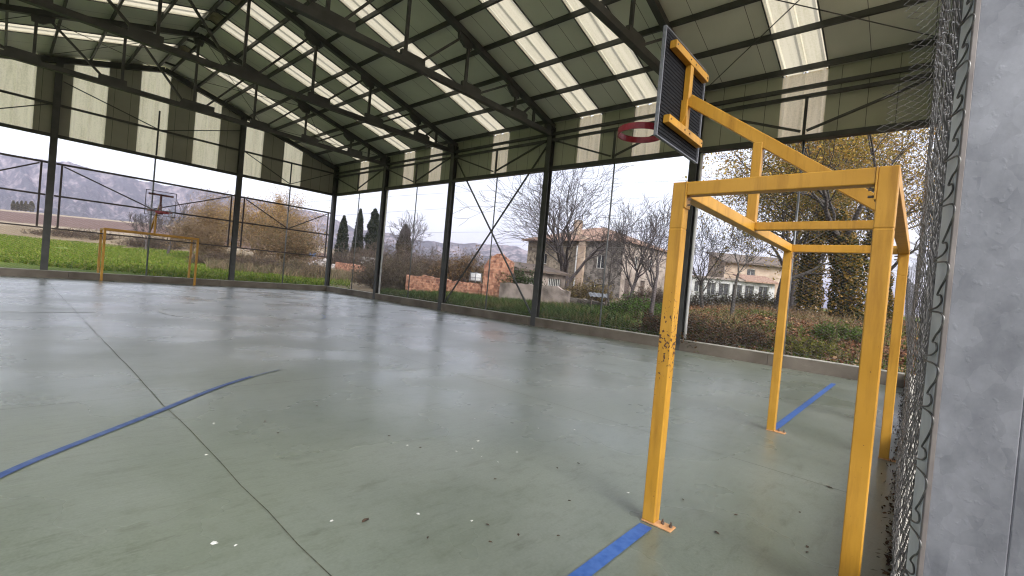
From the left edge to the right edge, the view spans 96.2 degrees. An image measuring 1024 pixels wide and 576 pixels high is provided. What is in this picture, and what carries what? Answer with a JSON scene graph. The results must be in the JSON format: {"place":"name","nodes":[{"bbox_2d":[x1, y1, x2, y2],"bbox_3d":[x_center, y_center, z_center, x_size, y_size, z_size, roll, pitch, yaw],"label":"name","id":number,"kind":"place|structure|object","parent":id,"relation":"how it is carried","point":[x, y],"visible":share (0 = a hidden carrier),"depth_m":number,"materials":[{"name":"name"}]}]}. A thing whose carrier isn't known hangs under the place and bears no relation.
{"place":"outdoors","nodes":[
{"label":"outdoors","id":0,"kind":"place"},
{"bbox_2d":[0,155,690,294],"bbox_3d":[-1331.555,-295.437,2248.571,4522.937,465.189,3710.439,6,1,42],"label":"mountain range","id":1,"kind":"structure","parent":0,"point":[70,208],"depth_m":1897.00,"materials":[{"name":"stone"}]},
{"bbox_2d":[0,276,903,575],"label":"court floor","id":2,"kind":"structure","parent":0,"point":[386,450],"depth_m":3.73,"materials":[{"name":"grey paint"}]},
{"bbox_2d":[0,376,253,477],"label":"court marking","id":3,"kind":"object","parent":2,"relation":"on","point":[22,465],"visible":1,"depth_m":3.38,"materials":[{"name":"blue paint"}]},
{"bbox_2d":[97,189,198,284],"bbox_3d":[-14.748,-2.063,18.949,2.458,3.764,3.160,6,1,42],"label":"goal with basket","id":4,"kind":"object","parent":2,"relation":"on","point":[154,221],"visible":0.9,"depth_m":18.59,"materials":[{"name":"metal"}]},
{"bbox_2d":[0,267,325,290],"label":"concrete kerb","id":5,"kind":"structure","parent":2,"relation":"on","point":[21,272],"depth_m":19.18,"materials":[{"name":"concrete"}]},
{"bbox_2d":[0,129,47,268],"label":"framed fence","id":6,"kind":"object","parent":5,"relation":"on","point":[39,186],"visible":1,"depth_m":16.57,"materials":[{"name":"metal"}]},
{"bbox_2d":[51,143,235,278],"bbox_3d":[-15.080,-2.923,19.311,0.190,5.010,5.994,6,1,42],"label":"framed fence","id":7,"kind":"object","parent":5,"relation":"on","point":[124,205],"visible":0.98,"depth_m":19.00,"materials":[{"name":"metal"}]},
{"bbox_2d":[236,181,330,283],"bbox_3d":[-11.480,-2.648,23.371,0.190,5.010,4.460,6,1,42],"label":"framed fence","id":8,"kind":"object","parent":5,"relation":"on","point":[286,227],"visible":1,"depth_m":23.35,"materials":[{"name":"metal"}]},
{"bbox_2d":[159,308,176,315],"bbox_3d":[-7.849,0.549,10.458,1.710,0.001,0.280,6,1,44],"label":"court marking","id":9,"kind":"object","parent":2,"relation":"on","point":[161,310],"visible":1,"depth_m":10.46,"materials":[{"name":"white paint"}]},
{"bbox_2d":[53,288,331,575],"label":"floor joint","id":10,"kind":"object","parent":2,"relation":"on","point":[226,468],"visible":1,"depth_m":2.87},
{"bbox_2d":[253,369,279,375],"bbox_3d":[-3.029,1.043,5.656,0.050,0.001,0.477,5,1,11],"label":"court marking","id":11,"kind":"object","parent":2,"relation":"on","point":[266,372],"visible":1,"depth_m":5.66,"materials":[{"name":"blue paint"}]},
{"bbox_2d":[2,350,603,409],"bbox_3d":[-1.299,1.187,6.808,0.020,0.001,15.200,6,1,42],"label":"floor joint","id":12,"kind":"object","parent":2,"relation":"on","point":[266,383],"visible":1,"depth_m":5.04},
{"bbox_2d":[0,0,959,412],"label":"sports pavilion","id":13,"kind":"structure","parent":2,"relation":"on","point":[334,98],"depth_m":14.18,"materials":[{"name":"paint"}]},
{"bbox_2d":[178,289,837,489],"bbox_3d":[-6.148,0.693,11.447,23.894,0.001,0.021,6,1,42],"label":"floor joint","id":14,"kind":"object","parent":2,"relation":"on","point":[580,411],"visible":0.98,"depth_m":5.02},
{"bbox_2d":[568,523,651,575],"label":"court marking","id":15,"kind":"object","parent":2,"relation":"on","point":[601,559],"visible":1,"depth_m":2.44,"materials":[{"name":"blue paint"}]},
{"bbox_2d":[326,286,904,387],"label":"concrete kerb","id":16,"kind":"structure","parent":2,"relation":"on","point":[836,369],"depth_m":12.70,"materials":[{"name":"concrete"}]},
{"bbox_2d":[332,192,380,290],"bbox_3d":[-8.033,-2.354,23.560,4.664,5.040,0.046,6,1,42],"label":"chain link fence","id":17,"kind":"object","parent":16,"relation":"on","point":[355,240],"visible":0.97,"depth_m":23.55,"materials":[{"name":"metal"}]},
{"bbox_2d":[380,185,447,301],"bbox_3d":[-4.404,-1.987,20.319,4.664,5.040,0.046,6,1,42],"label":"chain link fence","id":18,"kind":"object","parent":16,"relation":"on","point":[411,252],"visible":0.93,"depth_m":20.31,"materials":[{"name":"metal"}]},
{"bbox_2d":[447,174,543,315],"bbox_3d":[-0.768,-1.619,17.070,4.664,5.040,0.046,6,1,42],"label":"chain link fence","id":19,"kind":"object","parent":16,"relation":"on","point":[496,192],"visible":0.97,"depth_m":17.04,"materials":[{"name":"metal"}]},
{"bbox_2d":[542,159,685,332],"bbox_3d":[2.861,-1.251,13.828,4.664,5.040,0.046,6,1,42],"label":"chain link fence","id":20,"kind":"object","parent":16,"relation":"on","point":[608,235],"visible":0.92,"depth_m":13.80,"materials":[{"name":"metal"}]},
{"bbox_2d":[689,132,929,370],"bbox_3d":[6.490,-0.884,10.586,4.664,5.040,0.046,6,1,42],"label":"chain link fence","id":21,"kind":"object","parent":16,"relation":"on","point":[798,198],"visible":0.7,"depth_m":10.56,"materials":[{"name":"metal"}]},
{"bbox_2d":[617,25,909,575],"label":"goal with basket","id":22,"kind":"object","parent":2,"relation":"on","point":[682,106],"visible":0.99,"depth_m":2.80,"materials":[{"name":"metal"}]},
{"bbox_2d":[776,383,835,429],"bbox_3d":[4.569,1.712,7.002,0.078,0.001,4.880,6,1,42],"label":"court marking","id":23,"kind":"object","parent":2,"relation":"on","point":[788,417],"visible":0.9,"depth_m":6.39,"materials":[{"name":"blue paint"}]},
{"bbox_2d":[871,389,904,574],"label":"leaf debris","id":24,"kind":"object","parent":2,"relation":"on","point":[888,560],"visible":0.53,"depth_m":3.30,"materials":[{"name":"brown plant"}]},
{"bbox_2d":[891,375,920,575],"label":"concrete kerb","id":25,"kind":"structure","parent":2,"relation":"on","point":[906,482],"depth_m":2.92,"materials":[{"name":"concrete"}]},
{"bbox_2d":[864,0,962,575],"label":"chain link fence","id":26,"kind":"object","parent":25,"relation":"on","point":[943,115],"visible":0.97,"depth_m":1.68,"materials":[{"name":"metal"}]},
{"bbox_2d":[905,0,1023,575],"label":"galvanised post","id":27,"kind":"object","parent":2,"relation":"on","point":[970,508],"depth_m":0.59,"materials":[{"name":"metal"}]},
{"bbox_2d":[902,0,975,575],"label":"tension bar","id":28,"kind":"object","parent":27,"relation":"attached to","point":[958,96],"visible":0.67,"depth_m":0.62,"materials":[{"name":"metal"}]},
{"bbox_2d":[0,209,919,386],"bbox_3d":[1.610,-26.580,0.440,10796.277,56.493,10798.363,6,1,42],"label":"terrain","id":29,"kind":"structure","parent":0,"point":[14,217],"depth_m":75.59,"materials":[{"name":"plant"}]},
{"bbox_2d":[10,200,15,209],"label":"poplar tree","id":30,"kind":"object","parent":29,"relation":"on","point":[13,204],"visible":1,"depth_m":329.24,"materials":[{"name":"green plant"}]},
{"bbox_2d":[15,201,18,210],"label":"poplar tree","id":31,"kind":"object","parent":29,"relation":"on","point":[16,205],"visible":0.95,"depth_m":329.30,"materials":[{"name":"green plant"}]},
{"bbox_2d":[19,201,22,210],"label":"poplar tree","id":32,"kind":"object","parent":29,"relation":"on","point":[20,205],"visible":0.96,"depth_m":329.18,"materials":[{"name":"green plant"}]},
{"bbox_2d":[23,201,27,211],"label":"poplar tree","id":33,"kind":"object","parent":29,"relation":"on","point":[25,208],"visible":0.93,"depth_m":329.19,"materials":[{"name":"green plant"}]},
{"bbox_2d":[28,201,34,211],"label":"poplar tree","id":34,"kind":"object","parent":29,"relation":"on","point":[30,204],"visible":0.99,"depth_m":329.29,"materials":[{"name":"green plant"}]},
{"bbox_2d":[17,227,124,239],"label":"dry shrub","id":35,"kind":"object","parent":29,"relation":"on","point":[68,234],"visible":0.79,"depth_m":64.38,"materials":[{"name":"brown plant"}]},
{"bbox_2d":[120,205,170,249],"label":"bare tree","id":36,"kind":"object","parent":29,"relation":"on","point":[140,220],"visible":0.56,"depth_m":57.44,"materials":[{"name":"brown plant"}]},
{"bbox_2d":[111,234,195,249],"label":"dry shrub","id":37,"kind":"object","parent":29,"relation":"on","point":[140,242],"visible":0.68,"depth_m":60.76,"materials":[{"name":"brown plant"}]},
{"bbox_2d":[148,200,194,254],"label":"bare tree","id":38,"kind":"object","parent":29,"relation":"on","point":[170,244],"visible":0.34,"depth_m":51.05,"materials":[{"name":"brown plant"}]},
{"bbox_2d":[0,234,350,288],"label":"meadow grass","id":39,"kind":"structure","parent":29,"relation":"on","point":[131,254],"depth_m":31.74,"materials":[{"name":"plant"}]},
{"bbox_2d":[159,208,238,257],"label":"willow tree","id":40,"kind":"object","parent":29,"relation":"on","point":[205,238],"visible":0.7,"depth_m":46.45,"materials":[{"name":"beige plant"}]},
{"bbox_2d":[165,184,251,251],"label":"willow tree","id":41,"kind":"object","parent":29,"relation":"on","point":[200,212],"visible":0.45,"depth_m":48.36,"materials":[{"name":"beige plant"}]},
{"bbox_2d":[186,248,240,263],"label":"dry shrub","id":42,"kind":"object","parent":29,"relation":"on","point":[212,255],"visible":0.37,"depth_m":39.45,"materials":[{"name":"brown plant"}]},
{"bbox_2d":[223,249,282,268],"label":"dry shrub","id":43,"kind":"object","parent":29,"relation":"on","point":[253,259],"visible":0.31,"depth_m":37.39,"materials":[{"name":"brown plant"}]},
{"bbox_2d":[211,205,327,265],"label":"willow tree","id":44,"kind":"object","parent":29,"relation":"on","point":[278,235],"visible":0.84,"depth_m":41.01,"materials":[{"name":"beige plant"}]},
{"bbox_2d":[211,186,336,260],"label":"willow tree","id":45,"kind":"object","parent":29,"relation":"on","point":[258,218],"visible":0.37,"depth_m":45.42,"materials":[{"name":"beige plant"}]},
{"bbox_2d":[272,193,284,253],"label":"poplar tree","id":46,"kind":"object","parent":29,"relation":"on","point":[279,207],"visible":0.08,"depth_m":61.59,"materials":[{"name":"beige plant"}]},
{"bbox_2d":[266,257,316,272],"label":"dry shrub","id":47,"kind":"object","parent":29,"relation":"on","point":[291,265],"visible":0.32,"depth_m":36.51,"materials":[{"name":"brown plant"}]},
{"bbox_2d":[200,252,389,284],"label":"dry weeds","id":48,"kind":"object","parent":29,"relation":"on","point":[219,264],"visible":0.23,"depth_m":34.12,"materials":[{"name":"plant"}]},
{"bbox_2d":[290,263,337,277],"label":"dry shrub","id":49,"kind":"object","parent":29,"relation":"on","point":[315,268],"visible":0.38,"depth_m":34.54,"materials":[{"name":"brown plant"}]},
{"bbox_2d":[308,258,334,269],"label":"rubble heap","id":50,"kind":"object","parent":29,"relation":"on","point":[321,262],"visible":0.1,"depth_m":48.82,"materials":[{"name":"stone"}]},
{"bbox_2d":[334,215,348,262],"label":"cypress tree","id":51,"kind":"object","parent":29,"relation":"on","point":[343,239],"visible":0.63,"depth_m":71.48,"materials":[{"name":"green plant"}]},
{"bbox_2d":[315,243,371,264],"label":"grey thicket","id":52,"kind":"object","parent":29,"relation":"on","point":[340,258],"visible":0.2,"depth_m":56.98,"materials":[{"name":"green plant"}]},
{"bbox_2d":[335,262,365,272],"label":"brick wall","id":53,"kind":"structure","parent":29,"relation":"on","point":[342,266],"depth_m":43.29,"materials":[{"name":"brick"}]},
{"bbox_2d":[350,209,363,260],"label":"cypress tree","id":54,"kind":"object","parent":29,"relation":"on","point":[359,231],"visible":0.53,"depth_m":69.57,"materials":[{"name":"green plant"}]},
{"bbox_2d":[348,262,384,283],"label":"bramble bush","id":55,"kind":"object","parent":29,"relation":"on","point":[360,280],"visible":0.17,"depth_m":32.62,"materials":[{"name":"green plant"}]},
{"bbox_2d":[362,208,378,254],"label":"cypress tree","id":56,"kind":"object","parent":29,"relation":"on","point":[373,226],"visible":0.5,"depth_m":65.31,"materials":[{"name":"green plant"}]},
{"bbox_2d":[343,236,431,274],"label":"grey thicket","id":57,"kind":"object","parent":29,"relation":"on","point":[392,254],"visible":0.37,"depth_m":49.19,"materials":[{"name":"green plant"}]},
{"bbox_2d":[352,249,431,289],"bbox_3d":[-7.333,-0.983,28.952,5.482,3.277,4.770,5,1,-24],"label":"bramble bush","id":58,"kind":"object","parent":29,"relation":"on","point":[400,280],"visible":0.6,"depth_m":28.48,"materials":[{"name":"brown plant"}]},
{"bbox_2d":[394,224,412,259],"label":"cypress tree","id":59,"kind":"object","parent":29,"relation":"on","point":[399,244],"visible":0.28,"depth_m":63.33,"materials":[{"name":"green plant"}]},
{"bbox_2d":[387,210,438,269],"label":"bare tree","id":60,"kind":"object","parent":29,"relation":"on","point":[409,228],"visible":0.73,"depth_m":58.49,"materials":[{"name":"grey plant"}]},
{"bbox_2d":[394,242,462,277],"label":"grey thicket","id":61,"kind":"object","parent":29,"relation":"on","point":[423,259],"visible":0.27,"depth_m":45.22,"materials":[{"name":"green plant"}]},
{"bbox_2d":[405,275,482,294],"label":"brick wall","id":62,"kind":"structure","parent":29,"relation":"on","point":[471,288],"depth_m":26.74,"materials":[{"name":"brick"}]},
{"bbox_2d":[422,243,492,283],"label":"orange bush","id":63,"kind":"object","parent":29,"relation":"on","point":[458,271],"visible":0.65,"depth_m":43.21,"materials":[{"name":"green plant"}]},
{"bbox_2d":[258,180,684,205],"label":"overhead cable","id":64,"kind":"object","parent":29,"relation":"on","point":[469,191],"visible":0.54,"depth_m":59.86,"materials":[{"name":"paint"}]},
{"bbox_2d":[469,272,481,281],"bbox_3d":[-2.840,-0.844,35.998,0.680,0.780,0.680,6,1,42],"label":"plastic tank","id":65,"kind":"object","parent":29,"relation":"on","point":[476,278],"visible":0.84,"depth_m":35.80,"materials":[{"name":"plastic"}]},
{"bbox_2d":[309,197,654,217],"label":"overhead cable","id":66,"kind":"object","parent":29,"relation":"on","point":[480,206],"visible":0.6,"depth_m":59.88,"materials":[{"name":"paint"}]},
{"bbox_2d":[317,231,648,234],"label":"overhead cable","id":67,"kind":"object","parent":29,"relation":"on","point":[442,232],"visible":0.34,"depth_m":59.92,"materials":[{"name":"paint"}]},
{"bbox_2d":[482,254,513,298],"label":"brick gable","id":68,"kind":"structure","parent":29,"relation":"on","point":[493,282],"depth_m":25.22,"materials":[{"name":"brick"}]},
{"bbox_2d":[494,262,546,286],"bbox_3d":[0.475,-0.553,25.520,3.311,2.288,3.084,6,1,42],"label":"ivy bush","id":69,"kind":"object","parent":29,"relation":"on","point":[520,274],"visible":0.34,"depth_m":25.16,"materials":[{"name":"green plant"}]},
{"bbox_2d":[377,287,689,335],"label":"nettles","id":70,"kind":"object","parent":29,"relation":"on","point":[470,297],"visible":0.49,"depth_m":18.52,"materials":[{"name":"plant"}]},
{"bbox_2d":[499,283,570,303],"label":"plaster wall","id":71,"kind":"structure","parent":29,"relation":"on","point":[553,292],"depth_m":23.34,"materials":[{"name":"paint"}]},
{"bbox_2d":[513,261,570,289],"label":"shed","id":72,"kind":"structure","parent":29,"relation":"on","point":[548,275],"depth_m":29.09,"materials":[{"name":"paint"}]},
{"bbox_2d":[548,278,559,285],"bbox_3d":[2.618,-0.139,29.348,0.224,0.900,1.196,6,1,42],"label":"window","id":73,"kind":"structure","parent":72,"relation":"in","point":[555,283],"depth_m":29.39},
{"bbox_2d":[453,164,651,290],"bbox_3d":[3.491,-4.280,29.937,11.349,10.221,16.743,5,1,20],"label":"walnut tree","id":74,"kind":"object","parent":29,"relation":"on","point":[555,247],"visible":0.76,"depth_m":29.58,"materials":[{"name":"brown plant"}]},
{"bbox_2d":[570,297,604,305],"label":"stone wall","id":75,"kind":"structure","parent":29,"relation":"on","point":[580,301],"depth_m":22.58,"materials":[{"name":"stone"}]},
{"bbox_2d":[562,275,617,303],"bbox_3d":[4.209,0.139,24.851,3.504,1.724,3.285,6,1,42],"label":"tawny bush","id":76,"kind":"object","parent":29,"relation":"on","point":[585,291],"visible":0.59,"depth_m":24.70,"materials":[{"name":"brown plant"}]},
{"bbox_2d":[523,220,666,298],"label":"stone house","id":77,"kind":"structure","parent":29,"relation":"on","point":[573,267],"depth_m":47.86,"materials":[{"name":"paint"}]},
{"bbox_2d":[596,255,604,268],"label":"window","id":78,"kind":"structure","parent":77,"relation":"in","point":[600,263],"depth_m":46.82,"materials":[{"name":"glass"}]},
{"bbox_2d":[623,278,628,298],"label":"door","id":79,"kind":"structure","parent":77,"relation":"in","point":[626,280],"depth_m":46.32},
{"bbox_2d":[589,292,606,306],"bbox_3d":[4.076,0.685,21.754,0.925,0.924,0.494,5,1,0],"label":"metal sheet","id":80,"kind":"object","parent":29,"relation":"on","point":[594,294],"visible":0.71,"depth_m":21.64,"materials":[{"name":"metal"}]},
{"bbox_2d":[597,222,624,307],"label":"fruit tree","id":81,"kind":"object","parent":29,"relation":"on","point":[617,271],"visible":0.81,"depth_m":19.92,"materials":[{"name":"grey plant"}]},
{"bbox_2d":[596,194,669,303],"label":"fruit tree","id":82,"kind":"object","parent":29,"relation":"on","point":[633,262],"visible":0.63,"depth_m":25.75,"materials":[{"name":"brown plant"}]},
{"bbox_2d":[605,291,661,314],"bbox_3d":[4.962,0.744,19.028,2.396,1.284,2.118,5,1,5],"label":"green bush","id":83,"kind":"object","parent":29,"relation":"on","point":[635,304],"visible":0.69,"depth_m":18.70,"materials":[{"name":"green plant"}]},
{"bbox_2d":[621,282,662,303],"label":"bare shrub","id":84,"kind":"object","parent":29,"relation":"on","point":[641,294],"visible":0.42,"depth_m":32.62,"materials":[{"name":"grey plant"}]},
{"bbox_2d":[385,291,905,360],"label":"dry grass","id":85,"kind":"structure","parent":29,"relation":"on","point":[796,313],"depth_m":16.27,"materials":[{"name":"plant"}]},
{"bbox_2d":[616,198,704,318],"bbox_3d":[5.533,-1.272,17.579,2.663,5.010,3.829,6,1,42],"label":"fruit tree","id":86,"kind":"object","parent":29,"relation":"on","point":[652,285],"visible":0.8,"depth_m":17.07,"materials":[{"name":"brown plant"}]},
{"bbox_2d":[631,307,711,337],"bbox_3d":[4.742,1.003,13.442,2.569,1.244,2.209,5,1,8],"label":"bramble bush","id":87,"kind":"object","parent":29,"relation":"on","point":[654,321],"visible":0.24,"depth_m":13.40,"materials":[{"name":"brown plant"}]},
{"bbox_2d":[650,203,759,307],"bbox_3d":[9.661,-1.678,24.179,5.288,5.612,6.966,5,1,16],"label":"fruit tree","id":88,"kind":"object","parent":29,"relation":"on","point":[700,279],"visible":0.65,"depth_m":23.86,"materials":[{"name":"brown plant"}]},
{"bbox_2d":[690,288,748,306],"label":"bare shrub","id":89,"kind":"object","parent":29,"relation":"on","point":[705,298],"visible":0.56,"depth_m":29.39,"materials":[{"name":"brown plant"}]},
{"bbox_2d":[676,312,774,351],"bbox_3d":[5.700,1.245,12.478,3.137,1.100,2.444,5,1,-11],"label":"bramble bush","id":90,"kind":"object","parent":29,"relation":"on","point":[717,334],"visible":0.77,"depth_m":12.10,"materials":[{"name":"brown plant"}]},
{"bbox_2d":[707,209,782,315],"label":"fruit tree","id":91,"kind":"object","parent":29,"relation":"on","point":[738,273],"visible":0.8,"depth_m":17.21,"materials":[{"name":"grey plant"}]},
{"bbox_2d":[727,287,775,307],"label":"bare shrub","id":92,"kind":"object","parent":29,"relation":"on","point":[749,300],"visible":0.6,"depth_m":30.56,"materials":[{"name":"brown plant"}]},
{"bbox_2d":[690,251,829,308],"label":"white house","id":93,"kind":"structure","parent":29,"relation":"on","point":[765,280],"depth_m":49.15,"materials":[{"name":"paint"}]},
{"bbox_2d":[694,281,703,291],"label":"window","id":94,"kind":"structure","parent":93,"relation":"in","point":[696,286],"depth_m":47.15,"materials":[{"name":"glass"}]},
{"bbox_2d":[706,282,715,294],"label":"window","id":95,"kind":"structure","parent":93,"relation":"in","point":[710,287],"depth_m":47.15,"materials":[{"name":"glass"}]},
{"bbox_2d":[718,283,728,295],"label":"window","id":96,"kind":"structure","parent":93,"relation":"in","point":[721,289],"depth_m":47.15,"materials":[{"name":"glass"}]},
{"bbox_2d":[732,284,741,295],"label":"window","id":97,"kind":"structure","parent":93,"relation":"in","point":[739,286],"depth_m":47.15,"materials":[{"name":"glass"}]},
{"bbox_2d":[744,285,753,298],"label":"window","id":98,"kind":"structure","parent":93,"relation":"in","point":[750,288],"depth_m":47.15,"materials":[{"name":"glass"}]},
{"bbox_2d":[747,269,754,274],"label":"window","id":99,"kind":"structure","parent":93,"relation":"in","point":[749,271],"depth_m":51.11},
{"bbox_2d":[758,286,767,298],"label":"window","id":100,"kind":"structure","parent":93,"relation":"in","point":[761,288],"depth_m":47.15,"materials":[{"name":"glass"}]},
{"bbox_2d":[645,303,919,376],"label":"leaf litter","id":101,"kind":"object","parent":29,"relation":"on","point":[803,324],"visible":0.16,"depth_m":14.04,"materials":[{"name":"brown plant"}]},
{"bbox_2d":[650,307,919,378],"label":"bank weeds","id":102,"kind":"object","parent":29,"relation":"on","point":[772,325],"visible":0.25,"depth_m":13.34,"materials":[{"name":"plant"}]},
{"bbox_2d":[716,140,908,309],"bbox_3d":[14.419,-3.135,23.512,8.660,9.354,8.534,5,1,21],"label":"plane tree","id":103,"kind":"object","parent":29,"relation":"on","point":[810,202],"visible":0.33,"depth_m":22.70,"materials":[{"name":"brown plant"}]},
{"bbox_2d":[685,68,941,321],"bbox_3d":[13.040,-5.030,20.657,12.518,13.769,13.391,6,1,42],"label":"plane tree","id":104,"kind":"object","parent":29,"relation":"on","point":[850,293],"visible":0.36,"depth_m":19.51,"materials":[{"name":"brown plant"}]},
{"bbox_2d":[785,331,849,358],"bbox_3d":[7.455,1.491,11.322,1.424,0.776,1.175,5,1,1],"label":"green bush","id":105,"kind":"object","parent":29,"relation":"on","point":[814,346],"visible":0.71,"depth_m":11.18,"materials":[{"name":"green plant"}]},
{"bbox_2d":[701,130,939,308],"bbox_3d":[20.105,-5.473,31.934,10.871,14.239,15.796,5,1,-18],"label":"plane tree","id":106,"kind":"object","parent":29,"relation":"on","point":[793,285],"visible":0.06,"depth_m":32.98,"materials":[{"name":"brown plant"}]},
{"bbox_2d":[804,317,889,345],"bbox_3d":[9.162,1.266,12.607,1.866,0.822,1.630,5,1,2],"label":"green bush","id":107,"kind":"object","parent":29,"relation":"on","point":[827,327],"visible":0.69,"depth_m":12.44,"materials":[{"name":"green plant"}]},
{"bbox_2d":[758,129,936,314],"bbox_3d":[16.997,-4.638,23.534,10.174,13.199,10.665,6,1,42],"label":"plane tree","id":108,"kind":"object","parent":29,"relation":"on","point":[805,293],"visible":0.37,"depth_m":23.72,"materials":[{"name":"brown plant"}]},
{"bbox_2d":[769,127,941,319],"bbox_3d":[20.883,-4.229,25.059,8.681,13.202,15.087,5,1,-24],"label":"plane tree","id":109,"kind":"object","parent":29,"relation":"on","point":[890,296],"visible":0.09,"depth_m":24.56,"materials":[{"name":"brown plant"}]},
{"bbox_2d":[0,72,940,316],"label":"sky","id":110,"kind":"structure","parent":0,"point":[67,152],"materials":[{"name":"white"}]}
]}

